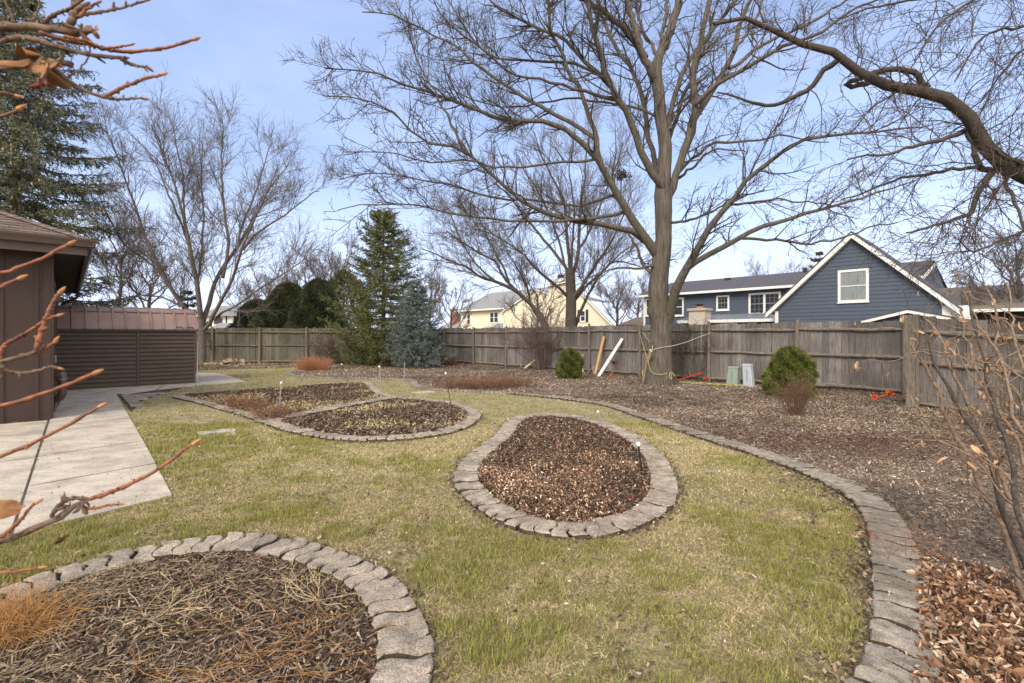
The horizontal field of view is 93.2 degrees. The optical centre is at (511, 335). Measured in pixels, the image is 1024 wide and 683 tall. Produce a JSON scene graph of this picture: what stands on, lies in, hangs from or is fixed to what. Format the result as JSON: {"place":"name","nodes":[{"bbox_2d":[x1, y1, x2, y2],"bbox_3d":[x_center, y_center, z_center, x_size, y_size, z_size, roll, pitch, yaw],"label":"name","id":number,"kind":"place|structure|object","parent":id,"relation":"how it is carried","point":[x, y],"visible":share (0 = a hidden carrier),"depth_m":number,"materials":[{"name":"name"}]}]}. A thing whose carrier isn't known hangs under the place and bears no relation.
{"place":"outdoors","nodes":[
{"label":"outdoors","id":0,"kind":"place"},
{"bbox_2d":[0,420,46,533],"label":"patio","id":1,"kind":"structure","parent":0,"point":[14,475],"depth_m":5.60,"materials":[{"name":"concrete"}]},
{"bbox_2d":[0,210,96,423],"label":"brown house","id":2,"kind":"structure","parent":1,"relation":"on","point":[25,303],"depth_m":8.08,"materials":[{"name":"brown wood"}]},
{"bbox_2d":[0,385,171,534],"bbox_3d":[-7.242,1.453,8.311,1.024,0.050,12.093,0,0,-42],"label":"path","id":3,"kind":"structure","parent":0,"point":[99,434],"depth_m":5.38,"materials":[{"name":"concrete"}]},
{"bbox_2d":[118,387,182,410],"bbox_3d":[-8.693,1.442,11.158,1.199,0.001,5.002,0,0,-23],"label":"brick strip","id":4,"kind":"object","parent":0,"point":[132,408],"visible":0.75,"depth_m":12.07,"materials":[{"name":"brick"}]},
{"bbox_2d":[121,392,165,406],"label":"brick paving","id":5,"kind":"structure","parent":4,"relation":"on","point":[131,400],"depth_m":11.05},
{"bbox_2d":[73,373,244,393],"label":"path","id":6,"kind":"structure","parent":0,"point":[211,378],"depth_m":13.77,"materials":[{"name":"concrete"}]},
{"bbox_2d":[56,304,198,389],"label":"metal shed","id":7,"kind":"structure","parent":6,"relation":"on","point":[122,346],"depth_m":13.52,"materials":[{"name":"brown metal"}]},
{"bbox_2d":[0,367,872,682],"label":"lawn","id":8,"kind":"structure","parent":0,"point":[156,407],"depth_m":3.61,"materials":[{"name":"green plant"}]},
{"bbox_2d":[0,548,380,682],"bbox_3d":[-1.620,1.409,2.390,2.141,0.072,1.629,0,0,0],"label":"bark mulch","id":9,"kind":"object","parent":8,"relation":"on","point":[225,645],"visible":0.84,"depth_m":2.33,"materials":[{"name":"brown wood"}]},
{"bbox_2d":[0,561,105,661],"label":"ornamental grass","id":10,"kind":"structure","parent":9,"relation":"on","point":[17,616],"depth_m":2.33,"materials":[{"name":"plant"}]},
{"bbox_2d":[0,0,202,573],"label":"budding shrub","id":11,"kind":"object","parent":9,"relation":"on","point":[52,73],"visible":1,"depth_m":0.98,"materials":[{"name":"brown plant"}]},
{"bbox_2d":[124,574,214,644],"bbox_3d":[-1.766,1.381,2.513,0.612,0.155,0.338,0,0,38],"label":"perennial","id":12,"kind":"object","parent":9,"relation":"on","point":[178,608],"visible":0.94,"depth_m":2.49,"materials":[{"name":"plant"}]},
{"bbox_2d":[0,534,391,682],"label":"dry stalks","id":13,"kind":"object","parent":9,"relation":"on","point":[97,593],"visible":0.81,"depth_m":2.50,"materials":[{"name":"plant"}]},
{"bbox_2d":[58,574,442,682],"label":"dry stalks","id":14,"kind":"object","parent":9,"relation":"on","point":[241,654],"visible":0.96,"depth_m":2.14,"materials":[{"name":"brown plant"}]},
{"bbox_2d":[270,560,359,611],"bbox_3d":[-1.019,1.391,2.666,0.602,0.194,0.327,0,0,22],"label":"perennial","id":15,"kind":"object","parent":9,"relation":"on","point":[316,582],"visible":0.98,"depth_m":2.66,"materials":[{"name":"plant"}]},
{"bbox_2d":[197,428,235,435],"bbox_3d":[-4.394,1.439,7.214,0.474,0.022,0.310,0,0,-41],"label":"flat stone","id":16,"kind":"object","parent":8,"relation":"on","point":[221,431],"visible":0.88,"depth_m":7.17,"materials":[{"name":"grey stone"}]},
{"bbox_2d":[0,532,433,682],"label":"stone edging","id":17,"kind":"object","parent":8,"relation":"on","point":[408,660],"visible":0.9,"depth_m":2.79,"materials":[{"name":"stone"}]},
{"bbox_2d":[172,392,273,420],"bbox_3d":[-6.123,1.445,9.864,5.619,0.109,0.534,0,0,44],"label":"stone edging","id":18,"kind":"object","parent":8,"relation":"on","point":[180,396],"visible":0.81,"depth_m":9.67,"materials":[{"name":"grey stone"}]},
{"bbox_2d":[254,395,397,423],"bbox_3d":[-3.461,1.444,9.583,0.404,0.100,3.612,0,0,23],"label":"stone edging","id":19,"kind":"object","parent":8,"relation":"on","point":[332,407],"visible":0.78,"depth_m":9.37,"materials":[{"name":"stone"}]},
{"bbox_2d":[184,381,468,441],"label":"bark mulch","id":20,"kind":"object","parent":8,"relation":"on","point":[303,394],"visible":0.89,"depth_m":9.27,"materials":[{"name":"brown wood"}]},
{"bbox_2d":[201,391,258,406],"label":"dry perennial","id":21,"kind":"object","parent":20,"relation":"on","point":[225,398],"visible":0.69,"depth_m":9.83,"materials":[{"name":"brown plant"}]},
{"bbox_2d":[221,395,275,411],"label":"dry perennial","id":22,"kind":"object","parent":20,"relation":"on","point":[246,405],"visible":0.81,"depth_m":9.23,"materials":[{"name":"brown plant"}]},
{"bbox_2d":[238,397,298,418],"bbox_3d":[-4.181,1.255,8.390,1.029,0.396,0.986,0,0,-30],"label":"dry perennial","id":23,"kind":"object","parent":20,"relation":"on","point":[262,412],"visible":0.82,"depth_m":8.34,"materials":[{"name":"brown plant"}]},
{"bbox_2d":[249,404,305,424],"bbox_3d":[-4.019,1.319,8.336,0.910,0.302,0.986,0,0,43],"label":"dry perennial","id":24,"kind":"object","parent":20,"relation":"on","point":[273,413],"visible":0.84,"depth_m":8.23,"materials":[{"name":"brown plant"}]},
{"bbox_2d":[303,381,396,396],"bbox_3d":[-3.778,1.442,13.059,4.267,0.100,1.774,0,0,40],"label":"stone edging","id":25,"kind":"object","parent":8,"relation":"on","point":[374,389],"visible":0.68,"depth_m":13.19,"materials":[{"name":"grey stone"}]},
{"bbox_2d":[263,396,480,442],"bbox_3d":[-1.965,1.444,8.642,3.277,0.104,4.054,0,0,25],"label":"stone edging","id":26,"kind":"object","parent":8,"relation":"on","point":[473,417],"visible":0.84,"depth_m":7.10,"materials":[{"name":"stone"}]},
{"bbox_2d":[0,473,871,682],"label":"thatch","id":27,"kind":"object","parent":8,"relation":"on","point":[606,594],"visible":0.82,"depth_m":3.03,"materials":[{"name":"beige plant"}]},
{"bbox_2d":[13,411,872,682],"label":"soil crumbs","id":28,"kind":"object","parent":8,"relation":"on","point":[818,656],"visible":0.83,"depth_m":3.08,"materials":[{"name":"brown soil"}]},
{"bbox_2d":[460,415,668,538],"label":"bark mulch","id":29,"kind":"object","parent":8,"relation":"on","point":[586,428],"visible":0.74,"depth_m":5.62,"materials":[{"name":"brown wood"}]},
{"bbox_2d":[473,440,657,522],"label":"dry leaves","id":30,"kind":"object","parent":29,"relation":"on","point":[578,487],"visible":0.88,"depth_m":4.20,"materials":[{"name":"brown plant"}]},
{"bbox_2d":[636,442,642,471],"bbox_3d":[1.335,1.284,5.065,0.073,0.336,0.045,0,0,0],"label":"garden stake","id":31,"kind":"object","parent":29,"relation":"on","point":[638,444],"visible":0.91,"depth_m":5.05,"materials":[{"name":"white metal"}]},
{"bbox_2d":[453,413,678,539],"bbox_3d":[0.601,1.442,6.094,2.413,0.108,5.341,0,0,0],"label":"stone edging","id":32,"kind":"object","parent":8,"relation":"on","point":[466,482],"visible":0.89,"depth_m":4.16,"materials":[{"name":"stone"}]},
{"bbox_2d":[283,370,943,682],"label":"stone edging","id":33,"kind":"object","parent":8,"relation":"on","point":[874,666],"visible":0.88,"depth_m":2.91,"materials":[{"name":"stone"}]},
{"bbox_2d":[839,501,972,561],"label":"dry stalks","id":34,"kind":"object","parent":33,"relation":"on","point":[870,534],"visible":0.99,"depth_m":3.23,"materials":[{"name":"beige plant"}]},
{"bbox_2d":[442,309,460,328],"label":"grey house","id":35,"kind":"structure","parent":0,"point":[456,324],"depth_m":78.50,"materials":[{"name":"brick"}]},
{"bbox_2d":[0,0,1023,328],"label":"sky","id":36,"kind":"structure","parent":0,"point":[240,41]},
{"bbox_2d":[457,274,612,328],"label":"cream house","id":37,"kind":"structure","parent":0,"point":[488,311],"depth_m":52.59,"materials":[{"name":"beige paint"}]},
{"bbox_2d":[489,312,498,323],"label":"window","id":38,"kind":"structure","parent":37,"relation":"in","point":[493,316],"depth_m":58.42,"materials":[{"name":"clear glass"}]},
{"bbox_2d":[196,358,1023,682],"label":"mulch bed","id":39,"kind":"object","parent":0,"point":[994,560],"visible":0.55,"depth_m":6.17,"materials":[{"name":"brown wood"}]},
{"bbox_2d":[59,62,350,363],"bbox_3d":[-15.953,-5.551,24.059,15.919,14.240,9.281,0,0,-9],"label":"bare tree","id":40,"kind":"object","parent":39,"relation":"on","point":[198,275],"visible":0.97,"depth_m":23.51,"materials":[{"name":"brown plant"}]},
{"bbox_2d":[289,353,336,370],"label":"shrub","id":41,"kind":"object","parent":39,"relation":"on","point":[315,364],"visible":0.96,"depth_m":19.77,"materials":[{"name":"brown plant"}]},
{"bbox_2d":[298,326,356,362],"bbox_3d":[-9.161,0.406,24.453,3.059,2.107,3.038,0,0,39],"label":"shrub","id":42,"kind":"object","parent":39,"relation":"on","point":[324,347],"visible":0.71,"depth_m":24.02,"materials":[{"name":"brown plant"}]},
{"bbox_2d":[317,208,451,366],"bbox_3d":[-6.312,-2.103,23.586,6.531,8.280,6.417,0,0,0],"label":"spruce","id":43,"kind":"object","parent":39,"relation":"on","point":[384,282],"visible":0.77,"depth_m":22.86,"materials":[{"name":"green plant"}]},
{"bbox_2d":[379,279,454,368],"bbox_3d":[-4.163,-0.445,21.543,3.285,4.141,3.015,0,0,-40],"label":"blue spruce","id":44,"kind":"object","parent":39,"relation":"on","point":[417,346],"visible":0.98,"depth_m":21.26,"materials":[{"name":"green plant"}]},
{"bbox_2d":[427,355,458,364],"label":"shrub","id":45,"kind":"object","parent":39,"relation":"on","point":[451,361],"visible":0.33,"depth_m":23.41,"materials":[{"name":"plant"}]},
{"bbox_2d":[427,373,467,388],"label":"dry perennial","id":46,"kind":"object","parent":39,"relation":"on","point":[444,384],"visible":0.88,"depth_m":13.07,"materials":[{"name":"brown plant"}]},
{"bbox_2d":[455,373,493,389],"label":"dry perennial","id":47,"kind":"object","parent":39,"relation":"on","point":[470,385],"visible":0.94,"depth_m":12.94,"materials":[{"name":"brown plant"}]},
{"bbox_2d":[474,375,517,389],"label":"dry perennial","id":48,"kind":"object","parent":39,"relation":"on","point":[500,381],"visible":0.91,"depth_m":13.11,"materials":[{"name":"brown plant"}]},
{"bbox_2d":[496,373,539,387],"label":"dry perennial","id":49,"kind":"object","parent":39,"relation":"on","point":[523,381],"visible":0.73,"depth_m":13.53,"materials":[{"name":"brown plant"}]},
{"bbox_2d":[479,296,577,369],"bbox_3d":[1.021,-0.097,19.837,3.578,3.123,3.956,0,0,43],"label":"shrub","id":50,"kind":"object","parent":39,"relation":"on","point":[534,342],"visible":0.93,"depth_m":19.98,"materials":[{"name":"brown plant"}]},
{"bbox_2d":[196,362,881,392],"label":"wood mulch","id":51,"kind":"object","parent":39,"relation":"on","point":[467,367],"visible":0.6,"depth_m":16.73,"materials":[{"name":"brown wood"}]},
{"bbox_2d":[554,347,584,378],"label":"dwarf spruce","id":52,"kind":"object","parent":39,"relation":"on","point":[571,358],"visible":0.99,"depth_m":15.93,"materials":[{"name":"green plant"}]},
{"bbox_2d":[594,336,604,373],"bbox_3d":[3.268,0.749,18.040,0.533,1.418,0.103,0,0,-38],"label":"board","id":53,"kind":"object","parent":39,"relation":"on","point":[600,352],"visible":0.93,"depth_m":18.03,"materials":[{"name":"brown wood"}]},
{"bbox_2d":[597,338,623,375],"bbox_3d":[3.517,0.788,17.262,1.227,1.360,0.119,0,0,-33],"label":"board","id":54,"kind":"object","parent":39,"relation":"on","point":[610,357],"visible":0.86,"depth_m":17.24,"materials":[{"name":"white paint"}]},
{"bbox_2d":[277,0,954,385],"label":"bare tree","id":55,"kind":"object","parent":39,"relation":"on","point":[661,310],"visible":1,"depth_m":13.61,"materials":[{"name":"grey plant"}]},
{"bbox_2d":[611,168,632,180],"bbox_3d":[3.248,-4.770,14.392,0.498,0.379,0.666,0,0,38],"label":"leaf nest","id":56,"kind":"object","parent":55,"relation":"on","point":[624,173],"visible":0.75,"depth_m":14.38,"materials":[{"name":"brown plant"}]},
{"bbox_2d":[642,349,651,380],"bbox_3d":[4.029,0.940,14.458,0.079,1.097,1.540,0,0,7],"label":"board","id":57,"kind":"object","parent":39,"relation":"on","point":[649,357],"visible":0.71,"depth_m":14.15,"materials":[{"name":"brown wood"}]},
{"bbox_2d":[423,318,927,394],"bbox_3d":[1.729,0.548,20.115,0.170,2.004,24.017,0,0,-43],"label":"fence","id":58,"kind":"object","parent":39,"relation":"on","point":[751,343],"visible":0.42,"depth_m":14.81,"materials":[{"name":"brown wood"}]},
{"bbox_2d":[626,312,727,380],"bbox_3d":[5.990,0.374,15.492,4.541,2.434,1.504,0,0,0],"label":"climbing vine","id":59,"kind":"object","parent":58,"relation":"attached to","point":[681,353],"visible":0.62,"depth_m":15.48,"materials":[{"name":"brown plant"}]},
{"bbox_2d":[679,381,746,385],"bbox_3d":[5.739,1.405,13.925,1.837,0.040,0.488,0,0,37],"label":"rope","id":60,"kind":"object","parent":39,"relation":"on","point":[715,384],"visible":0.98,"depth_m":13.95,"materials":[{"name":"yellow fabric"}]},
{"bbox_2d":[726,366,740,384],"bbox_3d":[6.460,1.182,14.122,0.271,0.536,0.351,0,0,-43],"label":"utility pedestal","id":61,"kind":"object","parent":39,"relation":"on","point":[733,374],"visible":0.93,"depth_m":14.02,"materials":[{"name":"green plastic"}]},
{"bbox_2d":[742,364,754,386],"bbox_3d":[6.656,1.130,13.624,0.218,0.640,0.308,0,0,-43],"label":"utility pedestal","id":62,"kind":"object","parent":39,"relation":"on","point":[748,375],"visible":0.94,"depth_m":13.55,"materials":[{"name":"grey plastic"}]},
{"bbox_2d":[503,392,1023,441],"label":"wood mulch","id":63,"kind":"object","parent":39,"relation":"on","point":[730,400],"visible":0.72,"depth_m":8.56,"materials":[{"name":"brown wood"}]},
{"bbox_2d":[540,372,1023,682],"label":"leaf litter","id":64,"kind":"object","parent":39,"relation":"on","point":[970,657],"visible":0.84,"depth_m":2.34,"materials":[{"name":"brown plant"}]},
{"bbox_2d":[873,541,1023,682],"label":"dry stalks","id":65,"kind":"object","parent":64,"relation":"on","point":[961,608],"visible":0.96,"depth_m":2.36,"materials":[{"name":"brown plant"}]},
{"bbox_2d":[759,345,820,396],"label":"dwarf spruce","id":66,"kind":"object","parent":39,"relation":"on","point":[787,360],"visible":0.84,"depth_m":11.14,"materials":[{"name":"green plant"}]},
{"bbox_2d":[769,370,820,415],"bbox_3d":[5.101,1.000,8.717,0.865,0.906,0.980,0,0,29],"label":"shrub","id":67,"kind":"object","parent":39,"relation":"on","point":[797,398],"visible":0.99,"depth_m":8.66,"materials":[{"name":"brown plant"}]},
{"bbox_2d":[668,0,1023,310],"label":"overhanging tree","id":68,"kind":"object","parent":39,"relation":"on","point":[974,130],"visible":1,"depth_m":7.18,"materials":[{"name":"brown plant"}]},
{"bbox_2d":[906,314,915,407],"bbox_3d":[8.003,0.565,9.706,0.144,1.970,0.144,0,0,-43],"label":"corner post","id":69,"kind":"object","parent":39,"relation":"on","point":[911,374],"visible":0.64,"depth_m":9.66,"materials":[{"name":"brown wood"}]},
{"bbox_2d":[854,266,1023,602],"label":"bare shrub","id":70,"kind":"object","parent":39,"relation":"on","point":[1010,535],"visible":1,"depth_m":2.82,"materials":[{"name":"brown plant"}]},
{"bbox_2d":[913,314,1023,414],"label":"fence","id":71,"kind":"object","parent":39,"relation":"on","point":[947,332],"visible":0.48,"depth_m":9.28,"materials":[{"name":"brown wood"}]},
{"bbox_2d":[618,361,1020,381],"bbox_3d":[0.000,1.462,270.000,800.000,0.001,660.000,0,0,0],"label":"ground","id":72,"kind":"structure","parent":0,"point":[896,371],"depth_m":19.47,"materials":[{"name":"soil"}]},
{"bbox_2d":[0,0,157,307],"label":"spruce","id":73,"kind":"object","parent":72,"relation":"on","point":[16,182],"visible":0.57,"depth_m":22.00,"materials":[{"name":"green plant"}]},
{"bbox_2d":[196,326,422,362],"bbox_3d":[-14.555,0.545,24.989,19.867,2.011,0.200,0,0,0],"label":"fence","id":74,"kind":"object","parent":72,"relation":"on","point":[279,345],"visible":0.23,"depth_m":25.05,"materials":[{"name":"brown wood"}]},
{"bbox_2d":[939,284,1023,362],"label":"ranch house","id":75,"kind":"structure","parent":72,"relation":"on","point":[1017,308],"depth_m":25.69,"materials":[{"name":"brown"}]},
{"bbox_2d":[943,223,1023,305],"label":"bare tree","id":76,"kind":"object","parent":72,"relation":"on","point":[1016,282],"visible":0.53,"depth_m":26.19,"materials":[{"name":"brown plant"}]},
{"label":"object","id":77,"kind":"structure","parent":0,"visible":0},
{"bbox_2d":[76,186,183,304],"bbox_3d":[-29.065,-4.731,36.538,8.454,12.387,6.894,0,0,19],"label":"bare tree","id":78,"kind":"object","parent":77,"relation":"on","point":[119,291],"visible":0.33,"depth_m":35.67,"materials":[{"name":"brown plant"}]},
{"bbox_2d":[96,222,197,308],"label":"bare tree","id":79,"kind":"object","parent":77,"relation":"on","point":[151,290],"visible":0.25,"depth_m":42.01,"materials":[{"name":"brown plant"}]},
{"bbox_2d":[170,290,207,324],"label":"evergreen tree","id":80,"kind":"object","parent":77,"relation":"on","point":[187,299],"visible":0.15,"depth_m":33.86,"materials":[{"name":"green plant"}]},
{"bbox_2d":[197,306,239,327],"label":"white house","id":81,"kind":"structure","parent":77,"relation":"on","point":[224,320],"depth_m":60.00,"materials":[{"name":"white paint"}]},
{"bbox_2d":[215,271,269,313],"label":"bare tree","id":82,"kind":"object","parent":77,"relation":"on","point":[242,298],"visible":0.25,"depth_m":58.91,"materials":[{"name":"brown plant"}]},
{"bbox_2d":[226,297,279,357],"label":"arborvitae","id":83,"kind":"object","parent":77,"relation":"on","point":[249,305],"visible":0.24,"depth_m":30.07,"materials":[{"name":"green plant"}]},
{"bbox_2d":[232,254,301,299],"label":"bare tree","id":84,"kind":"object","parent":77,"relation":"on","point":[265,294],"visible":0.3,"depth_m":51.33,"materials":[{"name":"brown plant"}]},
{"bbox_2d":[246,281,318,349],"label":"arborvitae","id":85,"kind":"object","parent":77,"relation":"on","point":[289,293],"visible":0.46,"depth_m":29.00,"materials":[{"name":"green plant"}]},
{"bbox_2d":[266,229,334,287],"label":"bare tree","id":86,"kind":"object","parent":77,"relation":"on","point":[294,277],"visible":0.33,"depth_m":44.92,"materials":[{"name":"brown plant"}]},
{"bbox_2d":[282,278,349,358],"bbox_3d":[-11.489,-0.895,29.033,4.102,5.193,3.605,0,0,0],"label":"arborvitae","id":87,"kind":"object","parent":77,"relation":"on","point":[308,306],"visible":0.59,"depth_m":28.07,"materials":[{"name":"green plant"}]},
{"bbox_2d":[298,229,361,309],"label":"bare tree","id":88,"kind":"object","parent":77,"relation":"on","point":[337,263],"visible":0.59,"depth_m":41.19,"materials":[{"name":"brown plant"}]},
{"bbox_2d":[326,267,370,327],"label":"evergreen tree","id":89,"kind":"object","parent":77,"relation":"on","point":[336,278],"visible":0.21,"depth_m":33.42,"materials":[{"name":"green plant"}]},
{"bbox_2d":[401,257,454,328],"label":"bare tree","id":90,"kind":"object","parent":77,"relation":"on","point":[434,284],"visible":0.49,"depth_m":39.65,"materials":[{"name":"brown plant"}]},
{"bbox_2d":[429,273,479,328],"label":"bare tree","id":91,"kind":"object","parent":77,"relation":"on","point":[467,299],"visible":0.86,"depth_m":34.13,"materials":[{"name":"brown plant"}]},
{"bbox_2d":[391,173,548,326],"bbox_3d":[-1.584,-3.353,24.321,7.670,10.505,6.225,0,0,13],"label":"bare tree","id":92,"kind":"object","parent":77,"relation":"on","point":[509,286],"visible":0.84,"depth_m":23.98,"materials":[{"name":"brown plant"}]},
{"bbox_2d":[496,254,576,327],"bbox_3d":[1.768,-1.890,30.095,4.946,6.681,4.367,0,0,-40],"label":"bare tree","id":93,"kind":"object","parent":77,"relation":"on","point":[538,305],"visible":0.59,"depth_m":30.06,"materials":[{"name":"brown plant"}]},
{"bbox_2d":[425,75,690,326],"bbox_3d":[2.889,-6.354,26.492,15.030,16.813,9.896,0,0,0],"label":"bare tree","id":94,"kind":"object","parent":77,"relation":"on","point":[570,304],"visible":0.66,"depth_m":25.70,"materials":[{"name":"brown plant"}]},
{"bbox_2d":[587,262,643,341],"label":"bare tree","id":95,"kind":"object","parent":77,"relation":"on","point":[603,288],"visible":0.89,"depth_m":49.64,"materials":[{"name":"brown plant"}]},
{"bbox_2d":[598,269,649,318],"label":"bare tree","id":96,"kind":"object","parent":77,"relation":"on","point":[638,307],"visible":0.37,"depth_m":57.93,"materials":[{"name":"brown plant"}]},
{"bbox_2d":[620,317,642,325],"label":"dark roofed house","id":97,"kind":"structure","parent":77,"relation":"on","point":[634,322],"depth_m":55.27,"materials":[{"name":"brown"}]},
{"bbox_2d":[738,250,812,275],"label":"bare tree","id":98,"kind":"object","parent":77,"relation":"on","point":[758,270],"visible":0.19,"depth_m":61.05,"materials":[{"name":"brown plant"}]},
{"bbox_2d":[635,231,970,368],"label":"blue house","id":99,"kind":"structure","parent":77,"relation":"on","point":[830,285],"depth_m":26.05,"materials":[{"name":"blue wood"}]},
{"bbox_2d":[675,297,683,316],"bbox_3d":[12.461,-2.110,36.579,0.080,1.428,1.168,0,0,-43],"label":"window","id":100,"kind":"structure","parent":99,"relation":"in","point":[680,306],"depth_m":36.38,"materials":[{"name":"clear glass"}]},
{"bbox_2d":[716,295,729,310],"bbox_3d":[14.817,-2.250,34.022,0.080,1.109,0.974,0,0,-43],"label":"window","id":101,"kind":"structure","parent":99,"relation":"in","point":[722,301],"depth_m":34.02,"materials":[{"name":"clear glass"}]},
{"bbox_2d":[748,291,780,312],"bbox_3d":[16.685,-2.073,31.994,0.080,1.506,2.070,0,0,-43],"label":"window","id":102,"kind":"structure","parent":99,"relation":"in","point":[757,302],"depth_m":32.14,"materials":[{"name":"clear glass"}]},
{"bbox_2d":[837,268,868,303],"bbox_3d":[17.650,-2.537,25.045,0.080,1.745,1.402,0,0,-43],"label":"window","id":103,"kind":"structure","parent":99,"relation":"in","point":[853,284],"depth_m":25.04,"materials":[{"name":"white glass"}]},
{"bbox_2d":[807,251,823,267],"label":"evergreen tree","id":104,"kind":"object","parent":77,"relation":"on","point":[820,253],"visible":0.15,"depth_m":52.00,"materials":[{"name":"green plant"}]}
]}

